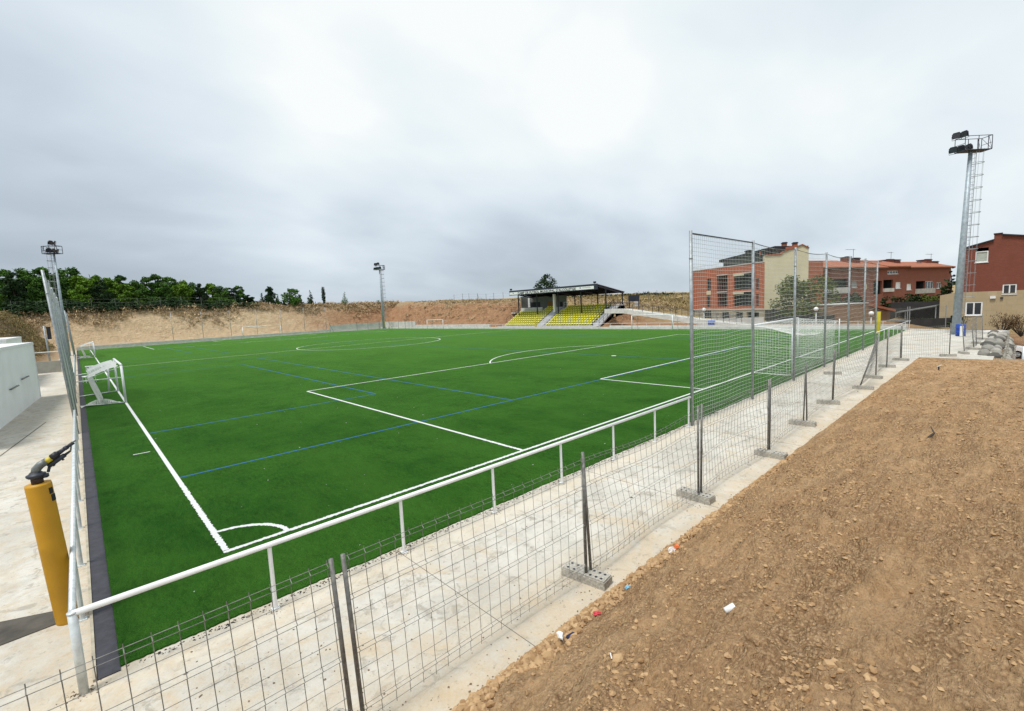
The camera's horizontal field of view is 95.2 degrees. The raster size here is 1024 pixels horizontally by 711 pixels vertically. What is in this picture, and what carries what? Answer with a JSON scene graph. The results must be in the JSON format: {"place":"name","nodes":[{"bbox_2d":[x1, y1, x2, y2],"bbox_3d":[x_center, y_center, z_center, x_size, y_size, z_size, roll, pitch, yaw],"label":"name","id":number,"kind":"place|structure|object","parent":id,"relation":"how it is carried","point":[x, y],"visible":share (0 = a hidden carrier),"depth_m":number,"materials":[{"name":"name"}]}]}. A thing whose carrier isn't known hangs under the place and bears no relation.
{"place":"outdoors","nodes":[
{"label":"outdoors","id":0,"kind":"place"},
{"bbox_2d":[36,351,62,373],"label":"wall","id":1,"kind":"structure","parent":0,"point":[48,366],"depth_m":42.79,"materials":[{"name":"grey concrete"}]},
{"bbox_2d":[41,240,72,355],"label":"light tower","id":2,"kind":"structure","parent":0,"point":[54,251],"depth_m":65.70,"materials":[{"name":"metal"}]},
{"bbox_2d":[0,330,993,710],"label":"pavement","id":3,"kind":"structure","parent":0,"point":[40,656],"depth_m":6.90,"materials":[{"name":"concrete"}]},
{"bbox_2d":[0,337,21,343],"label":"prefab cabin","id":4,"kind":"object","parent":3,"relation":"on","point":[6,340],"visible":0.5,"depth_m":34.43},
{"bbox_2d":[0,342,40,428],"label":"prefab cabin","id":5,"kind":"object","parent":3,"relation":"on","point":[20,391],"visible":1,"depth_m":22.81,"materials":[{"name":"metal"}]},
{"bbox_2d":[0,611,55,645],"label":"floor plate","id":6,"kind":"object","parent":3,"relation":"on","point":[11,630],"depth_m":6.32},
{"bbox_2d":[43,326,51,360],"bbox_3d":[-44.750,-0.725,45.269,0.510,4.303,0.140,-8,8,-42],"label":"slanting post","id":7,"kind":"object","parent":3,"relation":"on","point":[48,331],"visible":0.78,"depth_m":45.13,"materials":[{"name":"metal"}]},
{"bbox_2d":[24,440,78,625],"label":"sprinkler column","id":8,"kind":"structure","parent":3,"relation":"on","point":[46,520],"depth_m":6.20,"materials":[{"name":"yellow metal"}]},
{"bbox_2d":[40,270,78,433],"bbox_3d":[-23.459,-0.489,24.492,0.402,6.104,20.099,-8,8,-43],"label":"ball net","id":9,"kind":"object","parent":3,"relation":"on","point":[61,339],"visible":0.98,"depth_m":20.60,"materials":[{"name":"metal"}]},
{"bbox_2d":[64,310,75,359],"bbox_3d":[-57.563,-2.603,60.993,0.400,6.005,20.109,-8,8,-42],"label":"ball net","id":10,"kind":"object","parent":3,"relation":"on","point":[69,332],"visible":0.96,"depth_m":57.10,"materials":[{"name":"metal"}]},
{"bbox_2d":[66,610,88,694],"bbox_3d":[-4.711,3.228,5.078,0.092,0.945,0.090,-8,8,-42],"label":"corner post","id":11,"kind":"object","parent":3,"relation":"on","point":[77,647],"visible":0.95,"depth_m":5.05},
{"bbox_2d":[68,410,87,621],"bbox_3d":[-10.500,2.853,11.277,0.100,0.959,16.860,-8,8,-42],"label":"railing","id":12,"kind":"object","parent":3,"relation":"on","point":[74,593],"visible":0.94,"depth_m":7.80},
{"bbox_2d":[76,350,96,682],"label":"kerb","id":13,"kind":"structure","parent":3,"relation":"on","point":[90,602],"depth_m":7.71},
{"bbox_2d":[77,351,120,680],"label":"drain strip","id":14,"kind":"object","parent":3,"relation":"on","point":[105,632],"visible":0.86,"depth_m":7.67,"materials":[{"name":"concrete"}]},
{"bbox_2d":[0,558,352,710],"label":"barrier","id":15,"kind":"object","parent":3,"relation":"on","point":[340,630],"visible":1,"depth_m":3.80,"materials":[{"name":"metal"}]},
{"bbox_2d":[77,330,330,350],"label":"kerb wall","id":16,"kind":"structure","parent":3,"relation":"on","point":[191,340],"depth_m":93.66,"materials":[{"name":"concrete"}]},
{"bbox_2d":[170,307,326,339],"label":"ball net","id":17,"kind":"object","parent":3,"relation":"on","point":[248,319],"visible":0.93,"depth_m":100.98,"materials":[{"name":"metal"}]},
{"bbox_2d":[72,396,690,614],"bbox_3d":[0.424,2.477,9.829,14.070,0.961,0.100,-8,8,-42],"label":"railing","id":18,"kind":"object","parent":3,"relation":"on","point":[133,592],"visible":0.93,"depth_m":7.01,"materials":[{"name":"metal"}]},
{"bbox_2d":[329,321,490,331],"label":"concrete wall","id":19,"kind":"structure","parent":3,"relation":"on","point":[352,327],"depth_m":114.77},
{"bbox_2d":[127,412,715,666],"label":"rubber crumbs","id":20,"kind":"object","parent":3,"relation":"on","point":[159,652],"visible":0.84,"depth_m":7.47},
{"bbox_2d":[0,357,893,645],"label":"pavement joints","id":21,"kind":"object","parent":3,"relation":"on","point":[444,583],"visible":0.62,"depth_m":9.14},
{"bbox_2d":[56,389,857,710],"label":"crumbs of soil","id":22,"kind":"object","parent":3,"relation":"on","point":[440,579],"visible":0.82,"depth_m":5.97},
{"bbox_2d":[340,458,587,710],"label":"barrier","id":23,"kind":"object","parent":3,"relation":"on","point":[351,625],"visible":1,"depth_m":5.01,"materials":[{"name":"metal"}]},
{"bbox_2d":[78,328,904,666],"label":"turf","id":24,"kind":"structure","parent":3,"relation":"on","point":[154,528],"depth_m":15.81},
{"bbox_2d":[76,341,95,358],"bbox_3d":[-56.477,-0.762,61.878,1.813,2.055,6.110,-8,8,-42],"label":"football goal","id":25,"kind":"object","parent":24,"relation":"on","point":[82,350],"visible":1,"depth_m":60.40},
{"bbox_2d":[76,358,126,407],"bbox_3d":[-22.554,1.393,25.551,1.813,2.055,6.110,-8,8,-42],"label":"football goal","id":26,"kind":"object","parent":24,"relation":"on","point":[90,371],"visible":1,"depth_m":24.06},
{"bbox_2d":[373,262,387,328],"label":"light tower","id":27,"kind":"structure","parent":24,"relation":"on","point":[381,289],"depth_m":116.05,"materials":[{"name":"metal"}]},
{"bbox_2d":[113,329,785,477],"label":"blue markings","id":28,"kind":"object","parent":24,"relation":"on","point":[375,393],"visible":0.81,"depth_m":22.59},
{"bbox_2d":[90,329,873,552],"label":"white markings","id":29,"kind":"object","parent":24,"relation":"on","point":[211,528],"visible":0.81,"depth_m":12.49,"materials":[{"name":"paint"}]},
{"bbox_2d":[754,317,839,374],"bbox_3d":[15.642,-0.683,25.677,8.670,2.500,2.095,-8,8,-42],"label":"football goal","id":30,"kind":"object","parent":24,"relation":"on","point":[816,330],"visible":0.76,"depth_m":25.02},
{"bbox_2d":[562,561,611,590],"bbox_3d":[1.080,3.181,6.783,0.700,0.132,0.240,2,8,39],"label":"concrete block","id":31,"kind":"object","parent":3,"relation":"on","point":[598,579],"depth_m":6.68,"materials":[{"name":"grey concrete"}]},
{"bbox_2d":[581,405,700,569],"bbox_3d":[2.330,2.086,7.929,3.703,1.852,0.247,-8,8,-42],"label":"barrier","id":32,"kind":"object","parent":3,"relation":"on","point":[587,510],"visible":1,"depth_m":7.71,"materials":[{"name":"metal"}]},
{"bbox_2d":[381,326,905,329],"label":"kerb wall","id":33,"kind":"structure","parent":3,"relation":"on","point":[871,327],"depth_m":66.53,"materials":[{"name":"concrete"}]},
{"bbox_2d":[457,321,909,328],"bbox_3d":[7.720,-4.864,77.519,0.042,0.822,89.500,-8,8,-42],"label":"railing","id":34,"kind":"object","parent":3,"relation":"on","point":[673,323],"visible":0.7,"depth_m":62.59,"materials":[{"name":"metal"}]},
{"bbox_2d":[676,486,715,504],"bbox_3d":[3.666,2.789,9.341,0.240,0.132,0.700,-8,8,-41],"label":"concrete block","id":35,"kind":"object","parent":3,"relation":"on","point":[706,498],"depth_m":9.22,"materials":[{"name":"grey concrete"}]},
{"bbox_2d":[700,379,769,491],"bbox_3d":[5.022,1.692,10.468,3.604,1.852,0.204,-8,8,-42],"label":"barrier","id":36,"kind":"object","parent":3,"relation":"on","point":[701,431],"visible":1,"depth_m":10.38,"materials":[{"name":"metal"}]},
{"bbox_2d":[609,324,907,328],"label":"kerb wall","id":37,"kind":"structure","parent":3,"relation":"on","point":[845,325],"depth_m":57.94,"materials":[{"name":"concrete"}]},
{"bbox_2d":[754,448,787,459],"bbox_3d":[6.394,2.428,11.552,0.240,0.132,0.700,-8,8,-40],"label":"concrete block","id":38,"kind":"object","parent":3,"relation":"on","point":[775,454],"depth_m":11.45,"materials":[{"name":"grey concrete"}]},
{"bbox_2d":[689,230,878,425],"bbox_3d":[15.650,-2.245,23.766,27.895,6.000,0.168,-8,8,-42],"label":"ball net","id":39,"kind":"object","parent":3,"relation":"on","point":[752,291],"visible":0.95,"depth_m":18.13,"materials":[{"name":"metal"}]},
{"bbox_2d":[769,362,806,449],"bbox_3d":[7.655,1.307,12.938,0.112,1.854,3.572,3,8,44],"label":"barrier","id":40,"kind":"object","parent":3,"relation":"on","point":[770,426],"visible":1,"depth_m":12.71,"materials":[{"name":"metal"}]},
{"bbox_2d":[788,419,816,426],"bbox_3d":[8.806,2.037,14.182,0.700,0.132,0.240,3,8,44],"label":"concrete block","id":41,"kind":"object","parent":3,"relation":"on","point":[808,423],"depth_m":14.08,"materials":[{"name":"grey concrete"}]},
{"bbox_2d":[817,399,839,404],"bbox_3d":[11.284,1.656,16.694,0.700,0.132,0.240,1,7,33],"label":"concrete block","id":42,"kind":"object","parent":3,"relation":"on","point":[832,402],"depth_m":16.59,"materials":[{"name":"grey concrete"}]},
{"bbox_2d":[805,350,834,419],"bbox_3d":[10.230,0.917,15.492,3.709,1.855,0.077,-9,8,-44],"label":"barrier","id":43,"kind":"object","parent":42,"relation":"on","point":[832,378],"visible":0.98,"depth_m":15.47,"materials":[{"name":"metal"}]},
{"bbox_2d":[833,341,878,399],"bbox_3d":[13.133,0.509,18.068,4.194,1.868,0.397,-7,7,-34],"label":"barrier","id":44,"kind":"object","parent":3,"relation":"on","point":[851,368],"visible":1,"depth_m":17.96,"materials":[{"name":"metal"}]},
{"bbox_2d":[861,335,877,384],"bbox_3d":[15.570,0.182,20.078,3.532,1.866,0.440,-8,8,-44],"label":"barrier","id":45,"kind":"object","parent":3,"relation":"on","point":[873,360],"visible":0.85,"depth_m":20.44,"materials":[{"name":"metal"}]},
{"bbox_2d":[876,330,887,374],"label":"barrier","id":46,"kind":"object","parent":3,"relation":"on","point":[882,361],"visible":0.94,"depth_m":22.83,"materials":[{"name":"metal"}]},
{"bbox_2d":[887,326,901,363],"bbox_3d":[20.253,-0.534,24.782,3.284,1.850,0.114,-8,8,-41],"label":"barrier","id":47,"kind":"object","parent":3,"relation":"on","point":[890,345],"visible":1,"depth_m":24.84,"materials":[{"name":"metal"}]},
{"bbox_2d":[892,357,908,360],"bbox_3d":[21.508,0.206,25.878,0.240,0.132,0.700,-5,7,-24],"label":"concrete block","id":48,"kind":"object","parent":3,"relation":"on","point":[902,359],"depth_m":25.72,"materials":[{"name":"grey concrete"}]},
{"bbox_2d":[901,323,950,357],"bbox_3d":[23.139,-0.816,26.152,3.236,1.850,0.119,-4,6,-9],"label":"barrier","id":49,"kind":"object","parent":48,"relation":"on","point":[921,341],"visible":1,"depth_m":26.13,"materials":[{"name":"metal"}]},
{"bbox_2d":[961,316,976,350],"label":"barrier","id":50,"kind":"object","parent":3,"relation":"on","point":[968,332],"visible":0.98,"depth_m":28.84,"materials":[{"name":"metal"}]},
{"bbox_2d":[0,285,1023,361],"bbox_3d":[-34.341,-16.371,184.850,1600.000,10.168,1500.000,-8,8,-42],"label":"terrain","id":51,"kind":"structure","parent":0,"point":[140,325],"depth_m":97.61,"materials":[{"name":"soil"}]},
{"bbox_2d":[0,269,15,301],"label":"pine tree","id":52,"kind":"object","parent":51,"relation":"on","point":[3,272],"visible":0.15,"depth_m":88.02,"materials":[{"name":"green plant"}]},
{"bbox_2d":[0,272,28,309],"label":"pine tree","id":53,"kind":"object","parent":51,"relation":"on","point":[10,288],"visible":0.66,"depth_m":85.06,"materials":[{"name":"green plant"}]},
{"bbox_2d":[2,267,38,291],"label":"pine tree","id":54,"kind":"object","parent":51,"relation":"on","point":[19,273],"visible":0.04,"depth_m":92.70,"materials":[{"name":"green plant"}]},
{"bbox_2d":[3,299,48,315],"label":"undergrowth bush","id":55,"kind":"object","parent":51,"relation":"on","point":[32,306],"visible":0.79,"depth_m":83.33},
{"bbox_2d":[0,310,56,357],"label":"bank weeds","id":56,"kind":"object","parent":51,"relation":"on","point":[23,325],"visible":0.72,"depth_m":63.04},
{"bbox_2d":[21,275,47,307],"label":"pine tree","id":57,"kind":"object","parent":51,"relation":"on","point":[35,289],"visible":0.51,"depth_m":87.99,"materials":[{"name":"green plant"}]},
{"bbox_2d":[26,266,50,289],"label":"pine tree","id":58,"kind":"object","parent":51,"relation":"on","point":[37,271],"visible":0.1,"depth_m":92.52,"materials":[{"name":"green plant"}]},
{"bbox_2d":[36,273,74,303],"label":"pine tree","id":59,"kind":"object","parent":51,"relation":"on","point":[64,294],"visible":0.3,"depth_m":90.19,"materials":[{"name":"green plant"}]},
{"bbox_2d":[47,300,88,312],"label":"undergrowth bush","id":60,"kind":"object","parent":51,"relation":"on","point":[65,306],"visible":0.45,"depth_m":87.19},
{"bbox_2d":[58,267,80,291],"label":"pine tree","id":61,"kind":"object","parent":51,"relation":"on","point":[73,271],"visible":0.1,"depth_m":96.64,"materials":[{"name":"green plant"}]},
{"bbox_2d":[64,275,100,303],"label":"pine tree","id":62,"kind":"object","parent":51,"relation":"on","point":[80,291],"visible":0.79,"depth_m":91.17,"materials":[{"name":"green plant"}]},
{"bbox_2d":[83,274,109,298],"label":"pine tree","id":63,"kind":"object","parent":51,"relation":"on","point":[95,277],"visible":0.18,"depth_m":96.82,"materials":[{"name":"green plant"}]},
{"bbox_2d":[79,303,121,312],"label":"undergrowth bush","id":64,"kind":"object","parent":51,"relation":"on","point":[100,305],"visible":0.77,"depth_m":89.67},
{"bbox_2d":[88,281,115,304],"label":"pine tree","id":65,"kind":"object","parent":51,"relation":"on","point":[95,291],"visible":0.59,"depth_m":92.74,"materials":[{"name":"green plant"}]},
{"bbox_2d":[99,277,123,298],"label":"pine tree","id":66,"kind":"object","parent":51,"relation":"on","point":[110,282],"visible":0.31,"depth_m":99.20,"materials":[{"name":"green plant"}]},
{"bbox_2d":[116,284,144,303],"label":"pine tree","id":67,"kind":"object","parent":51,"relation":"on","point":[126,294],"visible":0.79,"depth_m":95.98,"materials":[{"name":"green plant"}]},
{"bbox_2d":[127,280,150,302],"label":"pine tree","id":68,"kind":"object","parent":51,"relation":"on","point":[140,290],"visible":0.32,"depth_m":101.48,"materials":[{"name":"green plant"}]},
{"bbox_2d":[140,276,160,300],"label":"pine tree","id":69,"kind":"object","parent":51,"relation":"on","point":[148,284],"visible":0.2,"depth_m":105.53,"materials":[{"name":"green plant"}]},
{"bbox_2d":[150,282,176,302],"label":"pine tree","id":70,"kind":"object","parent":51,"relation":"on","point":[165,290],"visible":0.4,"depth_m":102.57,"materials":[{"name":"green plant"}]},
{"bbox_2d":[152,296,191,310],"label":"undergrowth bush","id":71,"kind":"object","parent":51,"relation":"on","point":[178,301],"visible":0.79,"depth_m":97.80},
{"bbox_2d":[172,280,194,303],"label":"pine tree","id":72,"kind":"object","parent":51,"relation":"on","point":[183,290],"visible":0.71,"depth_m":106.88,"materials":[{"name":"green plant"}]},
{"bbox_2d":[191,283,208,303],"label":"pine tree","id":73,"kind":"object","parent":51,"relation":"on","point":[201,295],"visible":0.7,"depth_m":108.44,"materials":[{"name":"green plant"}]},
{"bbox_2d":[3,300,401,332],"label":"dry scrub","id":74,"kind":"object","parent":51,"relation":"on","point":[351,304],"visible":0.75,"depth_m":99.74,"materials":[{"name":"plant"}]},
{"bbox_2d":[205,283,216,301],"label":"pine tree","id":75,"kind":"object","parent":51,"relation":"on","point":[210,287],"visible":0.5,"depth_m":112.94,"materials":[{"name":"green plant"}]},
{"bbox_2d":[209,286,236,303],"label":"pine tree","id":76,"kind":"object","parent":51,"relation":"on","point":[220,291],"visible":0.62,"depth_m":112.32,"materials":[{"name":"green plant"}]},
{"bbox_2d":[264,286,275,303],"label":"conifer","id":77,"kind":"object","parent":51,"relation":"on","point":[270,296],"visible":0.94,"depth_m":111.19,"materials":[{"name":"green plant"}]},
{"bbox_2d":[281,288,301,305],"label":"pine tree","id":78,"kind":"object","parent":51,"relation":"on","point":[289,298],"visible":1,"depth_m":113.46,"materials":[{"name":"green plant"}]},
{"bbox_2d":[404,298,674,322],"bbox_3d":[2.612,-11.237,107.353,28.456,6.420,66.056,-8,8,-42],"label":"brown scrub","id":79,"kind":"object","parent":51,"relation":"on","point":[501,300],"visible":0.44,"depth_m":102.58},
{"bbox_2d":[533,274,559,288],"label":"pine tree","id":80,"kind":"object","parent":51,"relation":"on","point":[543,280],"visible":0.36,"depth_m":103.00,"materials":[{"name":"green plant"}]},
{"bbox_2d":[415,297,689,319],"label":"dry grass","id":81,"kind":"structure","parent":51,"relation":"on","point":[594,298],"depth_m":101.12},
{"bbox_2d":[496,281,624,326],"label":"grandstand","id":82,"kind":"object","parent":51,"relation":"on","point":[547,305],"visible":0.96,"depth_m":84.84,"materials":[{"name":"plastic"}]},
{"bbox_2d":[567,291,686,297],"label":"skyline scrub","id":83,"kind":"object","parent":51,"relation":"on","point":[643,293],"visible":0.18,"depth_m":134.13,"materials":[{"name":"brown plant"}]},
{"bbox_2d":[567,291,689,309],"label":"hill grass","id":84,"kind":"structure","parent":51,"relation":"on","point":[660,296],"depth_m":112.80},
{"bbox_2d":[604,302,750,324],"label":"access ramp","id":85,"kind":"structure","parent":51,"relation":"on","point":[652,314],"depth_m":68.00,"materials":[{"name":"concrete"}]},
{"bbox_2d":[480,357,1023,710],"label":"soil heap","id":86,"kind":"object","parent":51,"relation":"on","point":[887,648],"visible":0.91,"depth_m":4.21,"materials":[{"name":"soil"}]},
{"bbox_2d":[452,358,1023,710],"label":"loose stones","id":87,"kind":"object","parent":86,"relation":"on","point":[522,664],"visible":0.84,"depth_m":4.85,"materials":[{"name":"soil"}]},
{"bbox_2d":[743,631,769,646],"bbox_3d":[1.799,2.091,3.434,0.146,0.101,0.210,-5,6,-23],"label":"clod","id":88,"kind":"object","parent":86,"relation":"on","point":[756,639],"visible":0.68,"depth_m":3.40,"materials":[{"name":"soil"}]},
{"bbox_2d":[693,246,822,317],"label":"apartment building","id":89,"kind":"structure","parent":51,"relation":"on","point":[712,301],"depth_m":79.51,"materials":[{"name":"orange brick"}]},
{"bbox_2d":[696,315,834,324],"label":"retaining wall","id":90,"kind":"structure","parent":51,"relation":"on","point":[768,319],"depth_m":62.78,"materials":[{"name":"concrete"}]},
{"bbox_2d":[759,242,808,319],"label":"gable house","id":91,"kind":"structure","parent":51,"relation":"on","point":[770,277],"depth_m":71.95,"materials":[{"name":"paint"}]},
{"bbox_2d":[768,274,840,315],"bbox_3d":[41.097,-7.120,65.962,8.244,8.841,10.198,-2,6,11],"label":"broadleaf tree","id":92,"kind":"object","parent":51,"relation":"on","point":[801,293],"visible":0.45,"depth_m":64.55,"materials":[{"name":"green plant"}]},
{"bbox_2d":[787,302,868,322],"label":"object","id":93,"kind":"structure","parent":51,"relation":"on","point":[842,309],"depth_m":61.02,"materials":[{"name":"brick"}]},
{"bbox_2d":[834,292,865,302],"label":"hedge tree","id":94,"kind":"object","parent":51,"relation":"on","point":[854,297],"visible":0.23,"depth_m":66.98,"materials":[{"name":"green plant"}]},
{"bbox_2d":[867,304,895,321],"bbox_3d":[48.487,-5.822,64.626,4.241,2.700,5.600,-4,6,-13],"label":"lean to","id":95,"kind":"object","parent":51,"relation":"on","point":[885,313],"visible":0.21,"depth_m":62.18,"materials":[{"name":"brown brick"}]},
{"bbox_2d":[823,249,955,305],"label":"row houses","id":96,"kind":"structure","parent":51,"relation":"on","point":[898,278],"depth_m":91.25,"materials":[{"name":"brick"}]},
{"bbox_2d":[897,293,923,301],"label":"broadleaf tree","id":97,"kind":"object","parent":51,"relation":"on","point":[915,298],"visible":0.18,"depth_m":71.17,"materials":[{"name":"green plant"}]},
{"bbox_2d":[890,301,939,318],"bbox_3d":[54.258,-5.356,62.315,5.500,3.500,6.705,-8,8,-43],"label":"carport","id":98,"kind":"object","parent":51,"relation":"on","point":[930,309],"visible":0.39,"depth_m":64.16,"materials":[{"name":"metal"}]},
{"bbox_2d":[886,305,962,327],"bbox_3d":[49.862,-4.636,56.479,8.798,2.700,0.090,-2,6,4],"label":"boundary fence","id":99,"kind":"object","parent":51,"relation":"on","point":[936,322],"visible":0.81,"depth_m":56.51,"materials":[{"name":"metal"}]},
{"bbox_2d":[936,267,955,300],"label":"conifer","id":100,"kind":"object","parent":51,"relation":"on","point":[943,291],"visible":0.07,"depth_m":65.56,"materials":[{"name":"green plant"}]},
{"bbox_2d":[939,232,1023,328],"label":"corner house","id":101,"kind":"structure","parent":51,"relation":"on","point":[997,276],"depth_m":55.43,"materials":[{"name":"red brick"}]},
{"bbox_2d":[965,302,982,315],"bbox_3d":[56.202,-5.664,56.916,0.180,1.705,1.607,-8,8,-43],"label":"window","id":102,"kind":"structure","parent":101,"relation":"in","point":[971,308],"depth_m":56.94,"materials":[{"name":"white paint"}]},
{"bbox_2d":[975,251,988,262],"bbox_3d":[56.199,-11.778,55.967,0.180,1.376,1.220,-8,8,-43],"label":"window","id":103,"kind":"structure","parent":101,"relation":"in","point":[982,256],"depth_m":55.96,"materials":[{"name":"white paint"}]},
{"bbox_2d":[1001,284,1016,294],"bbox_3d":[58.086,-7.705,54.599,0.180,1.209,1.252,-8,8,-43],"label":"window","id":104,"kind":"structure","parent":101,"relation":"in","point":[1007,288],"depth_m":54.60,"materials":[{"name":"white paint"}]},
{"bbox_2d":[977,330,1014,358],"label":"rock wall","id":105,"kind":"structure","parent":51,"relation":"on","point":[994,343],"depth_m":30.08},
{"bbox_2d":[985,313,1023,330],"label":"dry shrub","id":106,"kind":"object","parent":51,"relation":"on","point":[997,325],"visible":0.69,"depth_m":45.78,"materials":[{"name":"brown plant"}]},
{"bbox_2d":[994,312,1023,336],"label":"dry shrub","id":107,"kind":"object","parent":51,"relation":"on","point":[1017,330],"visible":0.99,"depth_m":44.30,"materials":[{"name":"brown plant"}]},
{"bbox_2d":[1002,334,1016,358],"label":"gravel slope","id":108,"kind":"structure","parent":51,"relation":"on","point":[1006,352],"depth_m":31.20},
{"bbox_2d":[0,0,1023,303],"label":"sky","id":109,"kind":"structure","parent":0,"point":[469,148],"materials":[{"name":"grey"}]},
{"bbox_2d":[948,130,992,334],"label":"light tower","id":110,"kind":"structure","parent":0,"point":[961,273],"depth_m":37.09,"materials":[{"name":"metal"}]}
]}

